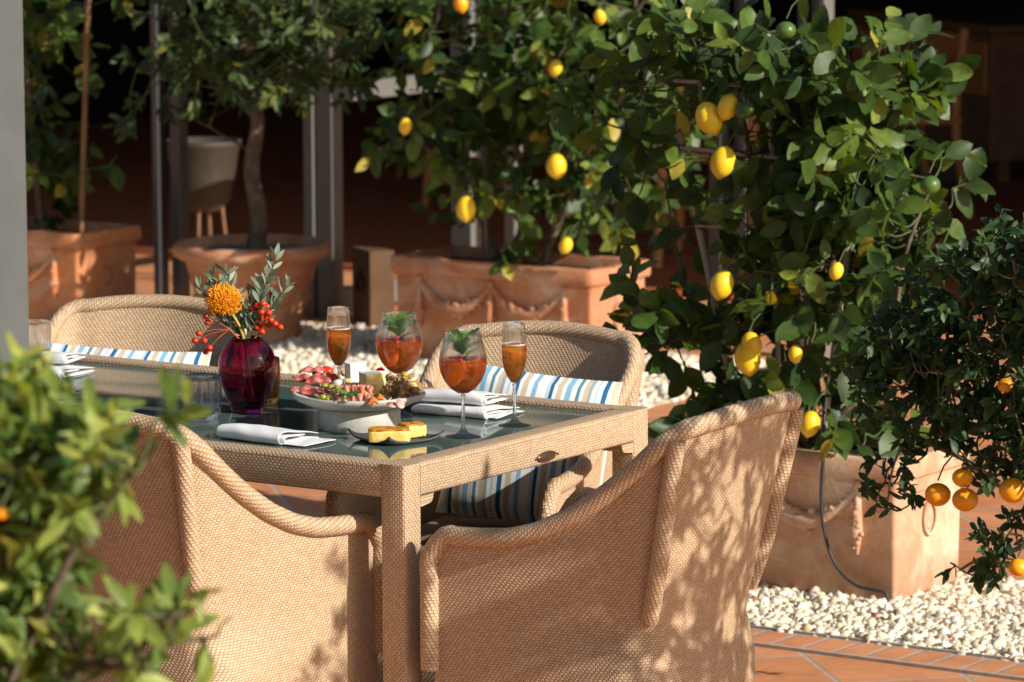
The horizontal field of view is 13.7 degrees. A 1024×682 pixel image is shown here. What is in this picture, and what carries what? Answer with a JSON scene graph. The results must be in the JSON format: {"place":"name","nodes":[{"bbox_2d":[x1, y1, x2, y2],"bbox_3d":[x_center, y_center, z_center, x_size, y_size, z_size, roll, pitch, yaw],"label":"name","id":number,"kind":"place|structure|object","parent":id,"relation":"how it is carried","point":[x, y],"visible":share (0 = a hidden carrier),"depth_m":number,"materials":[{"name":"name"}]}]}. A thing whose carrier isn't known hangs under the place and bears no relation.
{"place":"outdoors","nodes":[
{"label":"outdoors","id":0,"kind":"place"},
{"bbox_2d":[0,0,28,519],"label":"column","id":1,"kind":"structure","parent":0,"point":[14,311],"depth_m":7.16,"materials":[{"name":"grey paint"}]},
{"bbox_2d":[66,389,81,393],"bbox_3d":[-0.983,0.105,9.260,0.102,0.011,0.073,2,8,17],"label":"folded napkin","id":2,"kind":"object","parent":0,"point":[77,391],"visible":0.06,"depth_m":9.24,"materials":[{"name":"white fabric"}]},
{"bbox_2d":[0,331,231,681],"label":"calamondin shrub","id":3,"kind":"object","parent":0,"point":[61,478],"visible":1,"depth_m":4.70,"materials":[{"name":"green plant"}]},
{"bbox_2d":[102,0,407,248],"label":"citrus tree","id":4,"kind":"object","parent":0,"point":[248,76],"visible":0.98,"depth_m":15.11,"materials":[{"name":"green plant"}]},
{"bbox_2d":[352,245,394,326],"bbox_3d":[-0.520,-0.205,15.834,0.112,0.280,0.190,-3,8,-22],"label":"paper bag","id":5,"kind":"object","parent":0,"point":[373,287],"visible":0.98,"depth_m":15.76,"materials":[{"name":"brown"}]},
{"bbox_2d":[421,33,560,217],"bbox_3d":[-0.093,-1.022,19.626,0.456,0.867,0.531,-6,10,-34],"label":"wooden chair","id":6,"kind":"object","parent":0,"point":[426,181],"visible":0.08,"depth_m":19.71,"materials":[{"name":"orange wood"}]},
{"bbox_2d":[25,82,1023,321],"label":"room floor","id":7,"kind":"structure","parent":0,"point":[379,211],"depth_m":20.23,"materials":[{"name":"tile"}]},
{"bbox_2d":[651,86,758,266],"bbox_3d":[0.842,-0.748,17.608,0.456,0.867,0.532,2,8,14],"label":"wooden chair","id":8,"kind":"object","parent":7,"relation":"on","point":[657,255],"visible":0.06,"depth_m":17.47,"materials":[{"name":"orange wood"}]},
{"bbox_2d":[729,151,1023,197],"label":"step","id":9,"kind":"object","parent":7,"relation":"on","point":[948,175],"visible":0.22,"depth_m":20.84,"materials":[{"name":"grey"}]},
{"bbox_2d":[848,6,1023,181],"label":"sideboard","id":10,"kind":"object","parent":7,"relation":"on","point":[992,112],"visible":0.44,"depth_m":20.82,"materials":[{"name":"brown wood"}]},
{"bbox_2d":[906,28,974,217],"bbox_3d":[1.771,-0.988,19.315,0.532,0.867,0.456,-3,8,-19],"label":"wooden chair","id":11,"kind":"object","parent":7,"relation":"on","point":[956,48],"visible":0.27,"depth_m":19.20,"materials":[{"name":"orange wood"}]},
{"bbox_2d":[136,254,1023,681],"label":"ground","id":12,"kind":"structure","parent":0,"point":[782,666],"depth_m":11.59,"materials":[{"name":"tile"}]},
{"bbox_2d":[43,294,246,646],"bbox_3d":[-0.898,0.341,9.708,0.516,0.820,0.708,2,8,13],"label":"woven armchair","id":13,"kind":"object","parent":12,"relation":"on","point":[158,322],"visible":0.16,"depth_m":9.96,"materials":[{"name":"wicker"}]},
{"bbox_2d":[51,343,211,365],"bbox_3d":[-0.902,0.171,9.761,0.420,0.320,0.103,4,-5,13],"label":"striped cushion","id":14,"kind":"object","parent":13,"relation":"on","point":[197,358],"visible":0.09,"depth_m":9.74,"materials":[{"name":"fabric"}]},
{"bbox_2d":[150,0,189,295],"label":"glass door","id":15,"kind":"structure","parent":12,"relation":"on","point":[179,167],"depth_m":16.38,"materials":[{"name":"grey metal"}]},
{"bbox_2d":[167,136,241,236],"bbox_3d":[-1.235,-0.521,17.095,0.310,0.572,0.310,5,9,34],"label":"tub chair","id":16,"kind":"object","parent":12,"relation":"on","point":[212,162],"visible":0.61,"depth_m":16.98,"materials":[{"name":"beige fabric"}]},
{"bbox_2d":[36,401,382,681],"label":"woven armchair","id":17,"kind":"object","parent":12,"relation":"on","point":[298,598],"visible":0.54,"depth_m":8.13,"materials":[{"name":"wicker"}]},
{"bbox_2d":[39,354,647,681],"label":"dining table","id":18,"kind":"object","parent":12,"relation":"on","point":[405,482],"visible":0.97,"depth_m":8.50,"materials":[{"name":"wicker"}]},
{"bbox_2d":[29,319,50,351],"bbox_3d":[-1.081,0.002,9.708,0.066,0.096,0.065,5,9,34],"label":"tumbler glass","id":19,"kind":"object","parent":18,"relation":"on","point":[39,331],"visible":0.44,"depth_m":9.68,"materials":[{"name":"white"}]},
{"bbox_2d":[31,363,94,377],"bbox_3d":[-1.049,0.058,9.553,0.197,0.026,0.152,4,9,28],"label":"folded napkin","id":20,"kind":"object","parent":18,"relation":"on","point":[72,370],"visible":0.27,"depth_m":9.51,"materials":[{"name":"white fabric"}]},
{"bbox_2d":[42,351,85,363],"bbox_3d":[-1.055,0.029,9.578,0.176,0.022,0.132,3,8,19],"label":"folded napkin","id":21,"kind":"object","parent":20,"relation":"on","point":[63,357],"visible":0.32,"depth_m":9.51,"materials":[{"name":"white fabric"}]},
{"bbox_2d":[184,372,221,421],"bbox_3d":[-0.642,0.117,8.865,0.081,0.094,0.081,5,9,34],"label":"tumbler glass","id":22,"kind":"object","parent":18,"relation":"on","point":[207,389],"visible":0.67,"depth_m":8.83,"materials":[{"name":"white"}]},
{"bbox_2d":[218,335,276,413],"bbox_3d":[-0.556,0.070,8.963,0.124,0.159,0.124,5,9,34],"label":"glass vase","id":23,"kind":"object","parent":18,"relation":"on","point":[247,370],"visible":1,"depth_m":8.92,"materials":[{"name":"purple glass"}]},
{"bbox_2d":[192,313,238,354],"bbox_3d":[-0.609,0.031,8.951,0.126,0.181,0.033,1,8,7],"label":"berry sprig","id":24,"kind":"object","parent":23,"relation":"in","point":[207,321],"visible":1,"depth_m":8.95,"materials":[{"name":"brown plant"}]},
{"bbox_2d":[189,263,252,338],"bbox_3d":[-0.611,-0.023,8.959,0.134,0.285,0.043,-1,8,-5],"label":"olive sprig","id":25,"kind":"object","parent":23,"relation":"in","point":[224,278],"visible":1,"depth_m":8.95,"materials":[{"name":"green plant"}]},
{"bbox_2d":[204,282,244,338],"bbox_3d":[-0.602,0.003,8.955,0.088,0.255,0.085,-7,10,-40],"label":"pincushion flower","id":26,"kind":"object","parent":23,"relation":"in","point":[222,301],"visible":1,"depth_m":8.92,"materials":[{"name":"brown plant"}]},
{"bbox_2d":[210,285,282,338],"bbox_3d":[-0.559,0.000,8.963,0.158,0.237,0.047,-2,8,-10],"label":"olive sprig","id":27,"kind":"object","parent":23,"relation":"in","point":[247,324],"visible":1,"depth_m":8.95,"materials":[{"name":"green plant"}]},
{"bbox_2d":[249,301,283,337],"bbox_3d":[-0.523,0.017,8.956,0.090,0.207,0.033,1,8,7],"label":"berry sprig","id":28,"kind":"object","parent":23,"relation":"in","point":[271,322],"visible":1,"depth_m":8.94,"materials":[{"name":"brown plant"}]},
{"bbox_2d":[245,242,298,338],"bbox_3d":[-0.506,-0.045,8.965,0.120,0.326,0.042,-1,8,-6],"label":"olive sprig","id":29,"kind":"object","parent":23,"relation":"in","point":[266,288],"visible":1,"depth_m":8.95,"materials":[{"name":"green plant"}]},
{"bbox_2d":[265,356,279,405],"bbox_3d":[-0.525,0.085,9.070,0.066,0.100,0.066,5,9,34],"label":"tumbler glass","id":30,"kind":"object","parent":18,"relation":"on","point":[273,397],"visible":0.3,"depth_m":9.05,"materials":[{"name":"brown"}]},
{"bbox_2d":[216,423,335,445],"bbox_3d":[-0.469,0.184,8.603,0.225,0.030,0.137,5,10,36],"label":"folded napkin","id":31,"kind":"object","parent":18,"relation":"on","point":[260,433],"visible":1,"depth_m":8.57,"materials":[{"name":"white fabric"}]},
{"bbox_2d":[326,306,350,379],"bbox_3d":[-0.366,0.035,9.014,0.067,0.214,0.067,5,9,34],"label":"champagne flute","id":32,"kind":"object","parent":18,"relation":"on","point":[338,333],"visible":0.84,"depth_m":8.99,"materials":[{"name":"clear glass"}]},
{"bbox_2d":[292,382,425,433],"bbox_3d":[-0.313,0.140,8.751,0.275,0.076,0.275,5,9,34],"label":"bowl","id":33,"kind":"object","parent":18,"relation":"on","point":[341,417],"visible":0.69,"depth_m":8.67,"materials":[{"name":"white ceramic"}]},
{"bbox_2d":[289,385,317,392],"bbox_3d":[-0.429,0.098,8.786,0.058,0.016,0.029,0,8,2],"label":"ham slice","id":34,"kind":"object","parent":33,"relation":"on","point":[306,387],"visible":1,"depth_m":8.78,"materials":[{"name":"pink food"}]},
{"bbox_2d":[292,373,320,381],"bbox_3d":[-0.425,0.076,8.855,0.063,0.017,0.030,0,8,1],"label":"ham slice","id":35,"kind":"object","parent":33,"relation":"on","point":[301,377],"visible":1,"depth_m":8.85,"materials":[{"name":"pink food"}]},
{"bbox_2d":[298,366,325,372],"bbox_3d":[-0.417,0.059,8.901,0.056,0.015,0.026,0,8,0],"label":"ham slice","id":36,"kind":"object","parent":33,"relation":"on","point":[309,369],"visible":1,"depth_m":8.89,"materials":[{"name":"pink food"}]},
{"bbox_2d":[299,387,326,395],"bbox_3d":[-0.406,0.102,8.750,0.061,0.017,0.029,0,8,0],"label":"ham slice","id":37,"kind":"object","parent":33,"relation":"on","point":[312,391],"visible":0.98,"depth_m":8.74,"materials":[{"name":"pink food"}]},
{"bbox_2d":[303,375,331,383],"bbox_3d":[-0.403,0.080,8.830,0.061,0.017,0.029,0,8,-1],"label":"ham slice","id":38,"kind":"object","parent":33,"relation":"on","point":[313,379],"visible":1,"depth_m":8.82,"materials":[{"name":"pink food"}]},
{"bbox_2d":[319,394,325,399],"bbox_3d":[-0.384,0.114,8.654,0.016,0.012,0.012,5,9,34],"label":"olive","id":39,"kind":"object","parent":33,"relation":"on","point":[322,396],"visible":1,"depth_m":8.65,"materials":[{"name":"green food"}]},
{"bbox_2d":[314,372,334,377],"bbox_3d":[-0.392,0.071,8.877,0.047,0.014,0.023,0,8,3],"label":"ham slice","id":40,"kind":"object","parent":33,"relation":"on","point":[327,374],"visible":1,"depth_m":8.87,"materials":[{"name":"pink food"}]},
{"bbox_2d":[322,366,332,373],"bbox_3d":[-0.388,0.064,8.937,0.029,0.024,0.025,5,9,34],"label":"cherry tomato","id":41,"kind":"object","parent":33,"relation":"on","point":[329,369],"visible":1,"depth_m":8.93,"materials":[{"name":"red food"}]},
{"bbox_2d":[327,384,333,389],"bbox_3d":[-0.371,0.094,8.708,0.016,0.012,0.012,5,9,34],"label":"olive","id":42,"kind":"object","parent":33,"relation":"on","point":[330,386],"visible":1,"depth_m":8.70,"materials":[{"name":"green food"}]},
{"bbox_2d":[330,373,338,381],"bbox_3d":[-0.373,0.078,8.890,0.026,0.022,0.023,5,9,34],"label":"cherry tomato","id":43,"kind":"object","parent":33,"relation":"on","point":[335,377],"visible":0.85,"depth_m":8.88,"materials":[{"name":"red food"}]},
{"bbox_2d":[332,379,344,386],"bbox_3d":[-0.358,0.089,8.807,0.028,0.021,0.024,5,9,34],"label":"mozzarella","id":44,"kind":"object","parent":33,"relation":"on","point":[338,382],"visible":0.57,"depth_m":8.80,"materials":[{"name":"white food"}]},
{"bbox_2d":[334,393,342,400],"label":"prosciutto slice","id":45,"kind":"object","parent":33,"relation":"on","point":[337,397],"visible":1,"depth_m":8.64,"materials":[{"name":"pink food"}]},
{"bbox_2d":[333,387,358,400],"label":"salad leaves","id":46,"kind":"object","parent":33,"relation":"on","point":[344,392],"visible":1,"depth_m":8.62,"materials":[{"name":"green plant"}]},
{"bbox_2d":[343,378,350,384],"bbox_3d":[-0.340,0.085,8.841,0.018,0.016,0.018,2,8,13],"label":"cheese cube","id":47,"kind":"object","parent":33,"relation":"on","point":[347,381],"visible":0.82,"depth_m":8.83,"materials":[{"name":"yellow food"}]},
{"bbox_2d":[344,385,355,391],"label":"prosciutto slice","id":48,"kind":"object","parent":33,"relation":"on","point":[347,389],"visible":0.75,"depth_m":8.69,"materials":[{"name":"pink food"}]},
{"bbox_2d":[348,395,354,400],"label":"prosciutto slice","id":49,"kind":"object","parent":33,"relation":"on","point":[352,398],"visible":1,"depth_m":8.64,"materials":[{"name":"pink food"}]},
{"bbox_2d":[344,360,365,381],"bbox_3d":[-0.334,0.071,8.861,0.043,0.057,0.046,7,11,44],"label":"cheese wedge","id":50,"kind":"object","parent":33,"relation":"on","point":[352,368],"visible":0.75,"depth_m":8.84,"materials":[{"name":"white food"}]},
{"bbox_2d":[354,393,362,400],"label":"prosciutto slice","id":51,"kind":"object","parent":33,"relation":"on","point":[359,395],"visible":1,"depth_m":8.64,"materials":[{"name":"pink food"}]},
{"bbox_2d":[357,393,368,400],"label":"prosciutto slice","id":52,"kind":"object","parent":33,"relation":"on","point":[361,398],"visible":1,"depth_m":8.64,"materials":[{"name":"pink food"}]},
{"bbox_2d":[358,384,370,390],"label":"prosciutto slice","id":53,"kind":"object","parent":33,"relation":"on","point":[368,386],"visible":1,"depth_m":8.70,"materials":[{"name":"pink food"}]},
{"bbox_2d":[361,392,372,400],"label":"prosciutto slice","id":54,"kind":"object","parent":33,"relation":"on","point":[368,398],"visible":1,"depth_m":8.64,"materials":[{"name":"pink food"}]},
{"bbox_2d":[363,384,375,392],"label":"prosciutto slice","id":55,"kind":"object","parent":33,"relation":"on","point":[372,388],"visible":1,"depth_m":8.70,"materials":[{"name":"pink food"}]},
{"bbox_2d":[358,370,384,395],"bbox_3d":[-0.297,0.086,8.787,0.047,0.048,0.056,7,11,44],"label":"cheese wedge","id":56,"kind":"object","parent":33,"relation":"on","point":[370,378],"visible":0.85,"depth_m":8.77,"materials":[{"name":"yellow food"}]},
{"bbox_2d":[368,396,378,404],"bbox_3d":[-0.279,0.120,8.603,0.024,0.020,0.013,-3,8,-17],"label":"pepper strip","id":57,"kind":"object","parent":33,"relation":"on","point":[372,400],"visible":1,"depth_m":8.60,"materials":[{"name":"orange food"}]},
{"bbox_2d":[376,394,385,399],"bbox_3d":[-0.267,0.116,8.637,0.024,0.020,0.013,2,8,17],"label":"pepper strip","id":58,"kind":"object","parent":33,"relation":"on","point":[380,396],"visible":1,"depth_m":8.63,"materials":[{"name":"orange food"}]},
{"bbox_2d":[379,388,385,394],"bbox_3d":[-0.264,0.104,8.746,0.017,0.013,0.015,5,9,34],"label":"olive","id":59,"kind":"object","parent":33,"relation":"on","point":[381,391],"visible":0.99,"depth_m":8.74,"materials":[{"name":"green food"}]},
{"bbox_2d":[384,388,392,393],"bbox_3d":[-0.252,0.103,8.710,0.012,0.014,0.023,5,9,34],"label":"walnut half","id":60,"kind":"object","parent":33,"relation":"on","point":[388,391],"visible":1,"depth_m":8.71,"materials":[{"name":"brown food"}]},
{"bbox_2d":[386,402,396,407],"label":"salami slice","id":61,"kind":"object","parent":33,"relation":"on","point":[391,404],"visible":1,"depth_m":8.58,"materials":[{"name":"pink food"}]},
{"bbox_2d":[390,387,396,397],"bbox_3d":[-0.243,0.105,8.742,0.013,0.024,0.013,-1,8,-8],"label":"walnut half","id":62,"kind":"object","parent":33,"relation":"on","point":[394,392],"visible":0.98,"depth_m":8.74,"materials":[{"name":"brown food"}]},
{"bbox_2d":[396,399,404,408],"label":"salami slice","id":63,"kind":"object","parent":33,"relation":"on","point":[400,404],"visible":1,"depth_m":8.57,"materials":[{"name":"pink food"}]},
{"bbox_2d":[399,389,405,397],"bbox_3d":[-0.224,0.109,8.680,0.011,0.025,0.013,5,9,34],"label":"walnut half","id":64,"kind":"object","parent":33,"relation":"on","point":[402,393],"visible":0.99,"depth_m":8.68,"materials":[{"name":"brown food"}]},
{"bbox_2d":[410,388,419,393],"bbox_3d":[-0.198,0.105,8.734,0.024,0.017,0.011,-2,8,-13],"label":"walnut half","id":65,"kind":"object","parent":33,"relation":"on","point":[414,391],"visible":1,"depth_m":8.73,"materials":[{"name":"brown food"}]},
{"bbox_2d":[347,428,443,444],"bbox_3d":[-0.234,0.189,8.594,0.140,0.024,0.140,-6,10,-38],"label":"slate plate","id":66,"kind":"object","parent":18,"relation":"on","point":[387,441],"visible":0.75,"depth_m":8.57,"materials":[{"name":"black stone"}]},
{"bbox_2d":[368,426,410,442],"bbox_3d":[-0.246,0.186,8.546,0.087,0.030,0.048,-1,8,-3],"label":"frittata slice","id":67,"kind":"object","parent":66,"relation":"on","point":[377,434],"visible":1,"depth_m":8.52,"materials":[{"name":"yellow food"}]},
{"bbox_2d":[398,421,426,437],"bbox_3d":[-0.202,0.178,8.609,0.052,0.030,0.040,-4,9,-25],"label":"frittata slice","id":68,"kind":"object","parent":66,"relation":"on","point":[417,428],"visible":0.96,"depth_m":8.60,"materials":[{"name":"yellow food"}]},
{"bbox_2d":[376,310,422,417],"bbox_3d":[-0.235,0.046,8.896,0.098,0.223,0.098,5,9,34],"label":"gin glass","id":69,"kind":"object","parent":18,"relation":"on","point":[399,343],"visible":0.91,"depth_m":8.85,"materials":[{"name":"orange"}]},
{"bbox_2d":[439,328,486,438],"bbox_3d":[-0.099,0.082,8.620,0.098,0.225,0.098,5,9,34],"label":"gin glass","id":70,"kind":"object","parent":18,"relation":"on","point":[462,361],"visible":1,"depth_m":8.58,"materials":[{"name":"orange"}]},
{"bbox_2d":[411,402,523,418],"bbox_3d":[-0.088,0.139,8.947,0.210,0.021,0.151,5,9,33],"label":"folded napkin","id":71,"kind":"object","parent":18,"relation":"on","point":[488,411],"visible":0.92,"depth_m":8.90,"materials":[{"name":"white fabric"}]},
{"bbox_2d":[420,388,507,404],"bbox_3d":[-0.106,0.110,8.968,0.172,0.028,0.122,4,9,28],"label":"folded napkin","id":72,"kind":"object","parent":71,"relation":"on","point":[452,396],"visible":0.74,"depth_m":8.92,"materials":[{"name":"white fabric"}]},
{"bbox_2d":[498,321,530,427],"bbox_3d":[0.005,0.068,8.759,0.067,0.214,0.067,5,9,34],"label":"champagne flute","id":73,"kind":"object","parent":18,"relation":"on","point":[514,350],"visible":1,"depth_m":8.74,"materials":[{"name":"clear glass"}]},
{"bbox_2d":[302,0,521,317],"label":"glass door","id":74,"kind":"structure","parent":12,"relation":"on","point":[323,170],"depth_m":15.97,"materials":[{"name":"grey"}]},
{"bbox_2d":[450,0,481,246],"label":"glass door","id":75,"kind":"structure","parent":12,"relation":"on","point":[468,233],"depth_m":15.59,"materials":[{"name":"grey"}]},
{"bbox_2d":[325,320,644,681],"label":"woven armchair","id":76,"kind":"object","parent":12,"relation":"on","point":[575,350],"visible":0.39,"depth_m":9.38,"materials":[{"name":"wicker"}]},
{"bbox_2d":[436,365,622,522],"bbox_3d":[0.036,0.231,9.255,0.380,0.340,0.103,8,-4,21],"label":"striped cushion","id":77,"kind":"object","parent":76,"relation":"on","point":[515,496],"visible":0.32,"depth_m":9.22,"materials":[{"name":"fabric"}]},
{"bbox_2d":[268,321,766,407],"bbox_3d":[-2.140,-0.042,15.707,6.440,0.006,1.730,5,9,34],"label":"gravel bedding","id":78,"kind":"object","parent":12,"relation":"on","point":[663,402],"visible":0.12,"depth_m":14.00,"materials":[{"name":"white gravel"}]},
{"bbox_2d":[27,216,140,319],"bbox_3d":[-1.825,-0.255,15.908,0.852,0.370,0.400,5,9,34],"label":"terracotta planter","id":79,"kind":"object","parent":78,"relation":"on","point":[67,262],"visible":0.6,"depth_m":15.63,"materials":[{"name":"ceramic"}]},
{"bbox_2d":[22,0,145,230],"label":"lemon tree","id":80,"kind":"object","parent":79,"relation":"in","point":[42,158],"visible":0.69,"depth_m":15.75,"materials":[{"name":"green plant"}]},
{"bbox_2d":[78,0,90,232],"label":"plant stake","id":81,"kind":"object","parent":79,"relation":"in","point":[84,114],"visible":0.98,"depth_m":15.61,"materials":[{"name":"brown wood"}]},
{"bbox_2d":[172,234,330,343],"bbox_3d":[-0.936,-0.178,15.362,0.572,0.360,0.572,5,9,34],"label":"round pot","id":82,"kind":"object","parent":78,"relation":"on","point":[302,255],"visible":0.67,"depth_m":15.21,"materials":[{"name":"ceramic"}]},
{"bbox_2d":[390,245,650,359],"bbox_3d":[0.025,-0.105,14.762,0.852,0.370,0.400,5,9,34],"label":"terracotta planter","id":83,"kind":"object","parent":78,"relation":"on","point":[441,290],"visible":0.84,"depth_m":14.64,"materials":[{"name":"ceramic"}]},
{"bbox_2d":[481,90,487,259],"bbox_3d":[-0.094,-0.580,14.709,0.024,0.605,0.016,5,9,34],"label":"plant stake","id":84,"kind":"object","parent":83,"relation":"in","point":[484,150],"visible":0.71,"depth_m":14.70,"materials":[{"name":"brown metal"}]},
{"bbox_2d":[355,0,718,280],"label":"lemon tree","id":85,"kind":"object","parent":83,"relation":"in","point":[524,109],"visible":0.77,"depth_m":14.53,"materials":[{"name":"green plant"}]},
{"bbox_2d":[25,0,1023,130],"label":"building","id":86,"kind":"structure","parent":12,"relation":"on","point":[114,36],"depth_m":24.72,"materials":[{"name":"brown"}]},
{"bbox_2d":[419,391,803,681],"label":"woven armchair","id":87,"kind":"object","parent":12,"relation":"on","point":[648,562],"visible":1,"depth_m":8.09,"materials":[{"name":"wicker"}]},
{"bbox_2d":[709,0,747,349],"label":"glass door","id":88,"kind":"structure","parent":12,"relation":"on","point":[721,139],"depth_m":14.99,"materials":[{"name":"grey metal"}]},
{"bbox_2d":[798,0,833,357],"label":"glass door","id":89,"kind":"structure","parent":12,"relation":"on","point":[814,5],"depth_m":14.71,"materials":[{"name":"grey metal"}]},
{"bbox_2d":[750,624,1023,662],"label":"border strip","id":90,"kind":"object","parent":12,"relation":"on","point":[890,643],"depth_m":10.09,"materials":[{"name":"tile"}]},
{"bbox_2d":[751,628,1023,675],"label":"border strip","id":91,"kind":"object","parent":12,"relation":"on","point":[896,653],"depth_m":10.01,"materials":[{"name":"tile"}]},
{"bbox_2d":[753,641,1023,680],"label":"border strip","id":92,"kind":"object","parent":12,"relation":"on","point":[892,661],"depth_m":9.90,"materials":[{"name":"tile"}]},
{"bbox_2d":[754,578,1023,654],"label":"gravel bedding","id":93,"kind":"object","parent":12,"relation":"on","point":[903,639],"depth_m":10.32,"materials":[{"name":"white gravel"}]},
{"bbox_2d":[648,414,968,599],"bbox_3d":[0.705,0.427,10.887,0.852,0.370,0.400,5,9,34],"label":"terracotta planter","id":94,"kind":"object","parent":93,"relation":"on","point":[907,551],"visible":0.38,"depth_m":10.63,"materials":[{"name":"ceramic"}]},
{"bbox_2d":[673,34,862,434],"bbox_3d":[0.646,-0.250,10.763,0.554,1.047,0.045,5,9,34],"label":"plant trellis","id":95,"kind":"object","parent":94,"relation":"on","point":[682,147],"visible":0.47,"depth_m":10.81,"materials":[{"name":"brown wood"}]},
{"bbox_2d":[549,0,995,461],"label":"lemon tree","id":96,"kind":"object","parent":94,"relation":"in","point":[824,191],"visible":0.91,"depth_m":10.62,"materials":[{"name":"green plant"}]},
{"bbox_2d":[819,366,889,601],"bbox_3d":[0.836,0.359,10.556,0.069,0.571,0.222,-7,10,-39],"label":"irrigation hose","id":97,"kind":"object","parent":94,"relation":"hanging from","point":[846,578],"visible":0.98,"depth_m":10.60,"materials":[{"name":"grey"}]},
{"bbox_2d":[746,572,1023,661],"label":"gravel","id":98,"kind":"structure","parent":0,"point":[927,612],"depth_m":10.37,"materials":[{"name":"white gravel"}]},
{"bbox_3d":[1.358,0.700,9.055,0.380,0.325,0.380,5,9,34],"label":"round pot","id":99,"kind":"object","parent":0,"visible":0},
{"bbox_2d":[828,204,1023,594],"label":"mandarin tree","id":100,"kind":"object","parent":99,"relation":"in","point":[933,383],"visible":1,"depth_m":9.26,"materials":[{"name":"green plant"}]},
{"bbox_3d":[-0.377,0.102,8.726,0.016,0.012,0.012,5,9,34],"label":"olive","id":101,"kind":"object","parent":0,"visible":0},
{"bbox_2d":[321,383,327,388],"bbox_3d":[-0.383,0.092,8.725,0.016,0.012,0.012,5,9,34],"label":"olive","id":102,"kind":"object","parent":101,"relation":"on","point":[324,385],"visible":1,"depth_m":8.72,"materials":[{"name":"green food"}]},
{"bbox_3d":[-0.217,0.073,8.860,0.025,0.015,0.016,5,9,34],"label":"walnut half","id":103,"kind":"object","parent":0,"visible":0},
{"bbox_2d":[400,371,407,376],"bbox_3d":[-0.224,0.070,8.860,0.017,0.013,0.015,5,9,34],"label":"olive","id":104,"kind":"object","parent":103,"relation":"on","point":[404,373],"visible":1,"depth_m":8.85,"materials":[{"name":"food"}]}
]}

